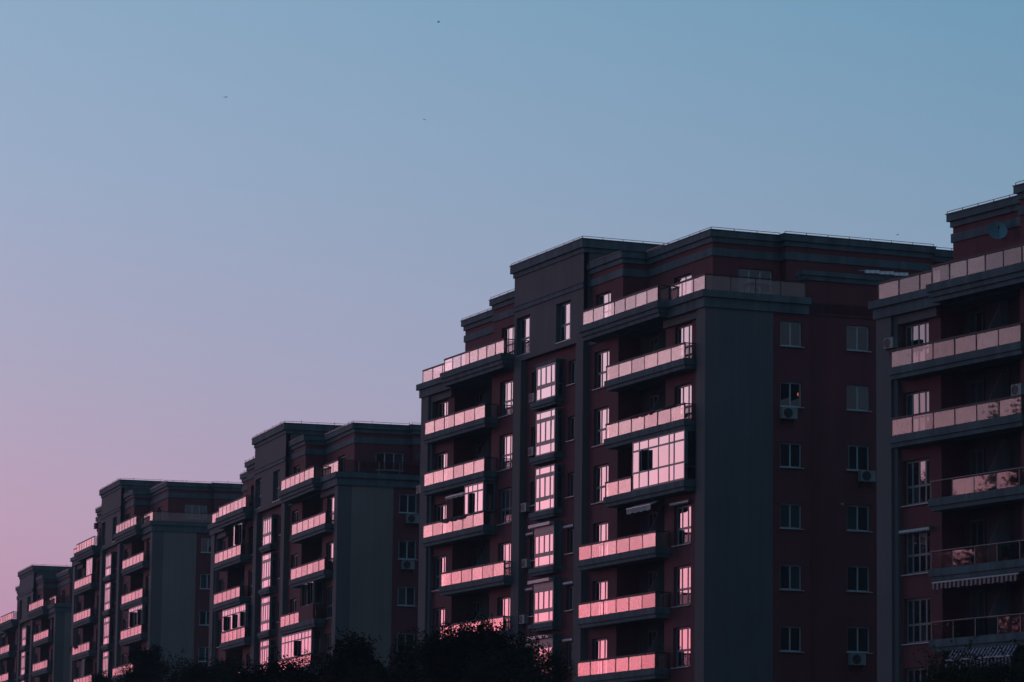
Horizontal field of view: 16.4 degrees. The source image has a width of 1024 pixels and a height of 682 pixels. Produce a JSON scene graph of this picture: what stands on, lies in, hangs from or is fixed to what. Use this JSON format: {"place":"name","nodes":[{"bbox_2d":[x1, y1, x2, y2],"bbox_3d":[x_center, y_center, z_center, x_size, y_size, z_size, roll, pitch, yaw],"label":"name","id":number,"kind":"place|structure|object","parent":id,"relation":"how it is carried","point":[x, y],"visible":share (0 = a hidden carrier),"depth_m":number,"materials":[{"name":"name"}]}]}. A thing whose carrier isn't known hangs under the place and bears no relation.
{"place":"outdoors","nodes":[
{"label":"outdoors","id":0,"kind":"place"},
{"bbox_2d":[207,420,420,681],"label":"apartment block","id":1,"kind":"structure","parent":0,"point":[314,545],"depth_m":226.87,"materials":[{"name":"painted render"},{"name":"dark glass"},{"name":"grey upvc"}]},
{"bbox_2d":[257,596,275,638],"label":"bay window","id":2,"kind":"structure","parent":1,"relation":"in","point":[268,604],"depth_m":237.56,"materials":[{"name":"glass"}]},
{"bbox_2d":[258,552,276,595],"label":"bay window","id":3,"kind":"structure","parent":1,"relation":"in","point":[269,561],"depth_m":237.97,"materials":[{"name":"glass"}]},
{"bbox_2d":[260,639,274,666],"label":"bay window","id":4,"kind":"structure","parent":1,"relation":"in","point":[267,647],"depth_m":237.27,"materials":[{"name":"glass"}]},
{"bbox_2d":[259,516,277,552],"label":"bay window","id":5,"kind":"structure","parent":1,"relation":"in","point":[270,525],"depth_m":238.43,"materials":[{"name":"glass"}]},
{"bbox_2d":[326,588,332,618],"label":"window","id":6,"kind":"structure","parent":1,"relation":"in","point":[329,604],"depth_m":223.99,"materials":[{"name":"black glass"}]},
{"bbox_2d":[376,452,404,471],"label":"window","id":7,"kind":"structure","parent":1,"relation":"in","point":[380,456],"depth_m":225.96,"materials":[{"name":"glass"}]},
{"bbox_2d":[397,540,415,559],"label":"window","id":8,"kind":"structure","parent":1,"relation":"in","point":[407,548],"depth_m":222.57,"materials":[{"name":"glass"}]},
{"bbox_2d":[397,586,416,606],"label":"window","id":9,"kind":"structure","parent":1,"relation":"in","point":[406,595],"depth_m":222.13,"materials":[{"name":"glass"}]},
{"bbox_2d":[401,560,414,573],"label":"air conditioner","id":10,"kind":"object","parent":1,"relation":"attached to","point":[408,564],"visible":1,"depth_m":221.96,"materials":[{"name":"white plastic"}]},
{"bbox_2d":[399,494,417,513],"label":"window","id":11,"kind":"structure","parent":1,"relation":"in","point":[407,502],"depth_m":223.00,"materials":[{"name":"glass"}]},
{"bbox_2d":[0,0,1023,618],"label":"sky","id":12,"kind":"structure","parent":0,"point":[189,271],"materials":[{"name":"blue"}]},
{"bbox_2d":[416,227,952,681],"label":"apartment block","id":13,"kind":"structure","parent":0,"point":[755,560],"depth_m":172.70,"materials":[{"name":"painted render"},{"name":"dark glass"},{"name":"grey upvc"}]},
{"bbox_2d":[431,555,445,591],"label":"window","id":14,"kind":"structure","parent":13,"relation":"in","point":[440,561],"depth_m":198.49,"materials":[{"name":"pink glass"}]},
{"bbox_2d":[435,608,444,633],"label":"window","id":15,"kind":"structure","parent":13,"relation":"in","point":[439,613],"depth_m":198.05,"materials":[{"name":"glass"}]},
{"bbox_2d":[436,504,445,534],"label":"window","id":16,"kind":"structure","parent":13,"relation":"in","point":[441,509],"depth_m":198.95,"materials":[{"name":"glass"}]},
{"bbox_2d":[437,452,446,482],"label":"window","id":17,"kind":"structure","parent":13,"relation":"in","point":[442,458],"depth_m":199.31,"materials":[{"name":"glass"}]},
{"bbox_2d":[438,400,447,430],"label":"window","id":18,"kind":"structure","parent":13,"relation":"in","point":[443,406],"depth_m":199.75,"materials":[{"name":"glass"}]},
{"bbox_2d":[496,487,511,525],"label":"window","id":19,"kind":"structure","parent":13,"relation":"in","point":[505,493],"depth_m":190.23,"materials":[{"name":"glass"}]},
{"bbox_2d":[497,434,511,471],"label":"window","id":20,"kind":"structure","parent":13,"relation":"in","point":[507,439],"depth_m":190.65,"materials":[{"name":"glass"}]},
{"bbox_2d":[500,596,509,629],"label":"window","id":21,"kind":"structure","parent":13,"relation":"in","point":[505,601],"depth_m":189.35,"materials":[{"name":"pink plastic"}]},
{"bbox_2d":[498,380,512,417],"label":"window","id":22,"kind":"structure","parent":13,"relation":"in","point":[507,405],"depth_m":191.07,"materials":[{"name":"glass"}]},
{"bbox_2d":[500,542,510,574],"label":"window","id":23,"kind":"structure","parent":13,"relation":"in","point":[505,547],"depth_m":189.77,"materials":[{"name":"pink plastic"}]},
{"bbox_2d":[504,326,513,353],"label":"window","id":24,"kind":"structure","parent":13,"relation":"in","point":[508,332],"depth_m":191.54,"materials":[{"name":"glass"}]},
{"bbox_2d":[515,316,529,356],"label":"window","id":25,"kind":"structure","parent":13,"relation":"in","point":[525,322],"depth_m":188.75,"materials":[{"name":"glass"}]},
{"bbox_2d":[527,633,560,680],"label":"bay window","id":26,"kind":"structure","parent":13,"relation":"in","point":[554,638],"depth_m":181.90,"materials":[{"name":"glass"}]},
{"bbox_2d":[527,576,561,632],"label":"bay window","id":27,"kind":"structure","parent":13,"relation":"in","point":[547,591],"depth_m":182.68,"materials":[{"name":"glass"}]},
{"bbox_2d":[528,520,561,576],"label":"bay window","id":28,"kind":"structure","parent":13,"relation":"in","point":[548,535],"depth_m":183.12,"materials":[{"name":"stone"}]},
{"bbox_2d":[529,408,562,465],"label":"bay window","id":29,"kind":"structure","parent":13,"relation":"in","point":[549,423],"depth_m":183.98,"materials":[{"name":"glass"}]},
{"bbox_2d":[529,464,562,520],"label":"bay window","id":30,"kind":"structure","parent":13,"relation":"in","point":[549,478],"depth_m":183.57,"materials":[{"name":"glass"}]},
{"bbox_2d":[530,362,563,410],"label":"bay window","id":31,"kind":"structure","parent":13,"relation":"in","point":[549,377],"depth_m":184.43,"materials":[{"name":"glass"}]},
{"bbox_2d":[555,301,570,343],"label":"window","id":32,"kind":"structure","parent":13,"relation":"in","point":[566,307],"depth_m":183.80,"materials":[{"name":"glass"}]},
{"bbox_2d":[591,464,607,504],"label":"window","id":33,"kind":"structure","parent":13,"relation":"in","point":[601,471],"depth_m":178.84,"materials":[{"name":"glass"}]},
{"bbox_2d":[591,406,608,447],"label":"window","id":34,"kind":"structure","parent":13,"relation":"in","point":[603,413],"depth_m":179.23,"materials":[{"name":"glass"}]},
{"bbox_2d":[592,349,608,390],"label":"window","id":35,"kind":"structure","parent":13,"relation":"in","point":[602,357],"depth_m":179.71,"materials":[{"name":"glass"}]},
{"bbox_2d":[594,638,606,674],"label":"window","id":36,"kind":"structure","parent":13,"relation":"in","point":[600,644],"depth_m":177.51,"materials":[{"name":"glass"}]},
{"bbox_2d":[595,580,606,615],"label":"window","id":37,"kind":"structure","parent":13,"relation":"in","point":[600,586],"depth_m":177.97,"materials":[{"name":"pink glass"}]},
{"bbox_2d":[596,522,607,556],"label":"window","id":38,"kind":"structure","parent":13,"relation":"in","point":[601,528],"depth_m":178.36,"materials":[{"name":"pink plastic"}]},
{"bbox_2d":[598,292,610,319],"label":"window","id":39,"kind":"structure","parent":13,"relation":"in","point":[604,298],"depth_m":180.02,"materials":[{"name":"glass"}]},
{"bbox_2d":[626,500,658,514],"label":"awning","id":40,"kind":"object","parent":13,"relation":"attached to","point":[640,508],"visible":1,"depth_m":172.07,"materials":[{"name":"fabric"}]},
{"bbox_2d":[671,504,690,546],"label":"window","id":41,"kind":"structure","parent":13,"relation":"in","point":[683,512],"depth_m":169.53,"materials":[{"name":"glass"}]},
{"bbox_2d":[671,565,690,607],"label":"window","id":42,"kind":"structure","parent":13,"relation":"in","point":[683,588],"depth_m":169.11,"materials":[{"name":"pink glass"}]},
{"bbox_2d":[671,626,690,668],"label":"window","id":43,"kind":"structure","parent":13,"relation":"in","point":[683,633],"depth_m":168.74,"materials":[{"name":"glass"}]},
{"bbox_2d":[677,274,690,296],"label":"window","id":44,"kind":"structure","parent":13,"relation":"in","point":[686,285],"depth_m":174.70,"materials":[{"name":"glass"}]},
{"bbox_2d":[677,383,691,419],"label":"window","id":45,"kind":"structure","parent":13,"relation":"in","point":[685,391],"depth_m":170.48,"materials":[{"name":"glass"}]},
{"bbox_2d":[678,323,691,358],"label":"window","id":46,"kind":"structure","parent":13,"relation":"in","point":[684,332],"depth_m":170.90,"materials":[{"name":"glass"}]},
{"bbox_2d":[738,268,774,294],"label":"window","id":47,"kind":"structure","parent":13,"relation":"in","point":[742,272],"depth_m":172.49,"materials":[{"name":"glass"}]},
{"bbox_2d":[780,407,796,425],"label":"air conditioner","id":48,"kind":"object","parent":13,"relation":"attached to","point":[790,413],"visible":1,"depth_m":168.51,"materials":[{"name":"white plastic"}]},
{"bbox_2d":[779,381,803,407],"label":"window","id":49,"kind":"structure","parent":13,"relation":"in","point":[789,397],"depth_m":169.20,"materials":[{"name":"glass"}]},
{"bbox_2d":[779,442,803,468],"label":"window","id":50,"kind":"structure","parent":13,"relation":"in","point":[790,453],"depth_m":168.78,"materials":[{"name":"glass"}]},
{"bbox_2d":[779,503,803,529],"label":"window","id":51,"kind":"structure","parent":13,"relation":"in","point":[790,514],"depth_m":168.33,"materials":[{"name":"glass"}]},
{"bbox_2d":[779,564,803,590],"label":"window","id":52,"kind":"structure","parent":13,"relation":"in","point":[790,575],"depth_m":167.92,"materials":[{"name":"glass"}]},
{"bbox_2d":[779,626,803,652],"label":"window","id":53,"kind":"structure","parent":13,"relation":"in","point":[790,636],"depth_m":167.51,"materials":[{"name":"glass"}]},
{"bbox_2d":[780,321,803,347],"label":"window","id":54,"kind":"structure","parent":13,"relation":"in","point":[790,332],"depth_m":169.65,"materials":[{"name":"glass"}]},
{"bbox_2d":[848,653,865,671],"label":"air conditioner","id":55,"kind":"object","parent":13,"relation":"attached to","point":[857,659],"visible":1,"depth_m":168.81,"materials":[{"name":"white plastic"}]},
{"bbox_2d":[846,445,868,470],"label":"window","id":56,"kind":"structure","parent":13,"relation":"in","point":[858,454],"depth_m":170.82,"materials":[{"name":"glass"}]},
{"bbox_2d":[846,325,870,352],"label":"window","id":57,"kind":"structure","parent":13,"relation":"in","point":[857,336],"depth_m":171.65,"materials":[{"name":"glass"}]},
{"bbox_2d":[846,385,871,411],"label":"window","id":58,"kind":"structure","parent":13,"relation":"in","point":[857,396],"depth_m":171.19,"materials":[{"name":"glass"}]},
{"bbox_2d":[846,505,872,531],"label":"window","id":59,"kind":"structure","parent":13,"relation":"in","point":[857,516],"depth_m":170.36,"materials":[{"name":"glass"}]},
{"bbox_2d":[846,565,872,592],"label":"window","id":60,"kind":"structure","parent":13,"relation":"in","point":[857,576],"depth_m":169.94,"materials":[{"name":"glass"}]},
{"bbox_2d":[846,626,872,653],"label":"window","id":61,"kind":"structure","parent":13,"relation":"in","point":[857,637],"depth_m":169.49,"materials":[{"name":"glass"}]},
{"bbox_2d":[858,470,875,488],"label":"air conditioner","id":62,"kind":"object","parent":13,"relation":"attached to","point":[866,475],"visible":1,"depth_m":170.32,"materials":[{"name":"white plastic"}]},
{"bbox_2d":[859,270,907,276],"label":"roof canopy","id":63,"kind":"object","parent":13,"relation":"attached to","point":[887,272],"visible":0.98,"depth_m":173.16,"materials":[{"name":"metal"}]},
{"bbox_2d":[868,180,1023,681],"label":"apartment block","id":64,"kind":"structure","parent":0,"point":[949,439],"depth_m":147.70,"materials":[{"name":"painted render"},{"name":"dark glass"}]},
{"bbox_2d":[884,337,897,355],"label":"air conditioner","id":65,"kind":"object","parent":64,"relation":"attached to","point":[890,343],"visible":1,"depth_m":150.52,"materials":[{"name":"white plastic"}]},
{"bbox_2d":[898,526,932,534],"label":"roller blind box","id":66,"kind":"object","parent":64,"relation":"attached to","point":[915,530],"visible":1,"depth_m":148.56,"materials":[{"name":"metal"}]},
{"bbox_2d":[901,458,929,506],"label":"window","id":67,"kind":"structure","parent":64,"relation":"in","point":[917,471],"depth_m":149.28,"materials":[{"name":"glass"}]},
{"bbox_2d":[901,531,929,575],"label":"window","id":68,"kind":"structure","parent":64,"relation":"in","point":[918,543],"depth_m":148.81,"materials":[{"name":"black glass"}]},
{"bbox_2d":[901,597,929,644],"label":"window","id":69,"kind":"structure","parent":64,"relation":"in","point":[918,609],"depth_m":148.41,"materials":[{"name":"black glass"}]},
{"bbox_2d":[906,321,928,363],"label":"window","id":70,"kind":"structure","parent":64,"relation":"in","point":[918,333],"depth_m":150.08,"materials":[{"name":"glass"}]},
{"bbox_2d":[906,389,928,432],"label":"window","id":71,"kind":"structure","parent":64,"relation":"in","point":[916,402],"depth_m":149.68,"materials":[{"name":"glass"}]},
{"bbox_2d":[907,667,930,681],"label":"window","id":72,"kind":"structure","parent":64,"relation":"in","point":[910,671],"depth_m":148.23,"materials":[{"name":"grey plastic"}]},
{"bbox_2d":[932,572,1020,592],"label":"awning","id":73,"kind":"object","parent":64,"relation":"attached to","point":[1000,578],"visible":1,"depth_m":143.30,"materials":[{"name":"fabric"}]},
{"bbox_2d":[969,310,983,350],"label":"door","id":74,"kind":"structure","parent":64,"relation":"in","point":[976,319],"depth_m":148.12,"materials":[{"name":"black glass"}]},
{"bbox_2d":[969,379,984,421],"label":"door","id":75,"kind":"structure","parent":64,"relation":"in","point":[976,388],"depth_m":147.72,"materials":[{"name":"black glass"}]},
{"bbox_2d":[970,449,984,492],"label":"door","id":76,"kind":"structure","parent":64,"relation":"in","point":[977,457],"depth_m":147.22,"materials":[{"name":"black glass"}]},
{"bbox_2d":[970,519,985,563],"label":"door","id":77,"kind":"structure","parent":64,"relation":"in","point":[977,536],"depth_m":146.84,"materials":[{"name":"black glass"}]},
{"bbox_2d":[970,589,985,635],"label":"door","id":78,"kind":"structure","parent":64,"relation":"in","point":[978,597],"depth_m":146.36,"materials":[{"name":"black glass"}]},
{"bbox_2d":[945,645,1017,669],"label":"awning","id":79,"kind":"object","parent":64,"relation":"attached to","point":[997,654],"visible":0.54,"depth_m":142.16,"materials":[{"name":"fabric"}]},
{"bbox_2d":[988,222,1006,238],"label":"satellite dish","id":80,"kind":"object","parent":64,"relation":"attached to","point":[997,230],"visible":1,"depth_m":147.22,"materials":[{"name":"metal"}]},
{"bbox_2d":[1011,383,1023,402],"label":"air conditioner","id":81,"kind":"object","parent":64,"relation":"attached to","point":[1017,389],"visible":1,"depth_m":142.93,"materials":[{"name":"white plastic"}]},
{"bbox_3d":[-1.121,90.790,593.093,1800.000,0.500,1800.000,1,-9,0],"label":"ground","id":82,"kind":"structure","parent":0,"visible":0},
{"bbox_2d":[0,564,72,681],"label":"apartment block","id":83,"kind":"structure","parent":82,"relation":"on","point":[35,639],"depth_m":349.92,"materials":[{"name":"painted render"},{"name":"concrete"},{"name":"glass"}]},
{"bbox_2d":[19,651,29,679],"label":"bay window","id":84,"kind":"structure","parent":83,"relation":"in","point":[24,675],"depth_m":355.49,"materials":[{"name":"glass"}]},
{"bbox_2d":[20,627,29,650],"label":"bay window","id":85,"kind":"structure","parent":83,"relation":"in","point":[25,631],"depth_m":355.84,"materials":[{"name":"glass"}]},
{"bbox_2d":[89,670,117,681],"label":"tree","id":86,"kind":"object","parent":82,"relation":"on","point":[101,678],"visible":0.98,"depth_m":199.97,"materials":[{"name":"green plant"}]},
{"bbox_2d":[111,644,170,681],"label":"tree","id":87,"kind":"object","parent":82,"relation":"on","point":[145,657],"visible":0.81,"depth_m":189.29,"materials":[{"name":"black plant"}]},
{"bbox_2d":[70,478,242,681],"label":"apartment block","id":88,"kind":"structure","parent":82,"relation":"on","point":[141,572],"depth_m":288.07,"materials":[{"name":"painted render"},{"name":"dark glass"},{"name":"concrete"}]},
{"bbox_2d":[101,616,114,650],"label":"bay window","id":89,"kind":"structure","parent":88,"relation":"in","point":[108,636],"depth_m":299.35,"materials":[{"name":"glass"}]},
{"bbox_2d":[102,651,113,676],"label":"bay window","id":90,"kind":"structure","parent":88,"relation":"in","point":[108,655],"depth_m":298.91,"materials":[{"name":"glass"}]},
{"bbox_2d":[102,582,115,615],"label":"bay window","id":91,"kind":"structure","parent":88,"relation":"in","point":[109,602],"depth_m":299.79,"materials":[{"name":"glass"}]},
{"bbox_2d":[103,553,115,581],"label":"bay window","id":92,"kind":"structure","parent":88,"relation":"in","point":[110,568],"depth_m":300.16,"materials":[{"name":"glass"}]},
{"bbox_2d":[184,504,207,519],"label":"window","id":93,"kind":"structure","parent":88,"relation":"in","point":[197,509],"depth_m":287.88,"materials":[{"name":"glass"}]},
{"bbox_2d":[199,610,208,625],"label":"window","id":94,"kind":"structure","parent":88,"relation":"in","point":[204,614],"depth_m":283.97,"materials":[{"name":"glass"}]},
{"bbox_2d":[200,574,209,588],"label":"window","id":95,"kind":"structure","parent":88,"relation":"in","point":[204,578],"depth_m":284.46,"materials":[{"name":"glass"}]},
{"bbox_2d":[200,538,210,552],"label":"window","id":96,"kind":"structure","parent":88,"relation":"in","point":[205,542],"depth_m":284.88,"materials":[{"name":"glass"}]},
{"bbox_2d":[141,645,222,681],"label":"tree","id":97,"kind":"object","parent":82,"relation":"on","point":[193,672],"visible":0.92,"depth_m":184.52,"materials":[{"name":"black plant"}]},
{"bbox_2d":[207,655,250,681],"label":"tree","id":98,"kind":"object","parent":82,"relation":"on","point":[226,675],"visible":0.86,"depth_m":179.90,"materials":[{"name":"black plant"}]},
{"bbox_2d":[231,659,326,681],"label":"tree","id":99,"kind":"object","parent":82,"relation":"on","point":[260,675],"visible":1,"depth_m":139.60,"materials":[{"name":"black plant"}]},
{"bbox_2d":[254,644,329,681],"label":"tree","id":100,"kind":"object","parent":82,"relation":"on","point":[293,669],"visible":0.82,"depth_m":149.48,"materials":[{"name":"black plant"}]},
{"bbox_2d":[313,627,387,681],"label":"tree","id":101,"kind":"object","parent":82,"relation":"on","point":[340,665],"visible":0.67,"depth_m":146.87,"materials":[{"name":"green plant"}]},
{"bbox_2d":[341,646,430,681],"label":"tree","id":102,"kind":"object","parent":82,"relation":"on","point":[377,674],"visible":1,"depth_m":135.24,"materials":[{"name":"black plant"}]},
{"bbox_2d":[362,635,440,681],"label":"tree","id":103,"kind":"object","parent":82,"relation":"on","point":[400,652],"visible":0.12,"depth_m":141.50,"materials":[{"name":"black plant"}]},
{"bbox_2d":[386,612,515,681],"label":"tree","id":104,"kind":"object","parent":82,"relation":"on","point":[414,656],"visible":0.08,"depth_m":136.93,"materials":[{"name":"black plant"}]},
{"bbox_2d":[418,620,506,681],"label":"tree","id":105,"kind":"object","parent":82,"relation":"on","point":[437,656],"visible":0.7,"depth_m":131.62,"materials":[{"name":"green plant"}]},
{"bbox_2d":[446,612,563,681],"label":"tree","id":106,"kind":"object","parent":82,"relation":"on","point":[493,640],"visible":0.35,"depth_m":133.40,"materials":[{"name":"green plant"}]},
{"bbox_2d":[456,647,555,681],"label":"tree","id":107,"kind":"object","parent":82,"relation":"on","point":[483,674],"visible":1,"depth_m":125.71,"materials":[{"name":"black plant"}]},
{"bbox_2d":[514,636,577,681],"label":"tree","id":108,"kind":"object","parent":82,"relation":"on","point":[554,660],"visible":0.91,"depth_m":129.76,"materials":[{"name":"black plant"}]},
{"bbox_2d":[905,638,991,681],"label":"tree","id":109,"kind":"object","parent":82,"relation":"on","point":[948,675],"visible":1,"depth_m":92.47,"materials":[{"name":"green plant"}]},
{"bbox_2d":[914,624,1023,681],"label":"tree","id":110,"kind":"object","parent":82,"relation":"on","point":[996,677],"visible":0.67,"depth_m":94.75,"materials":[{"name":"green plant"}]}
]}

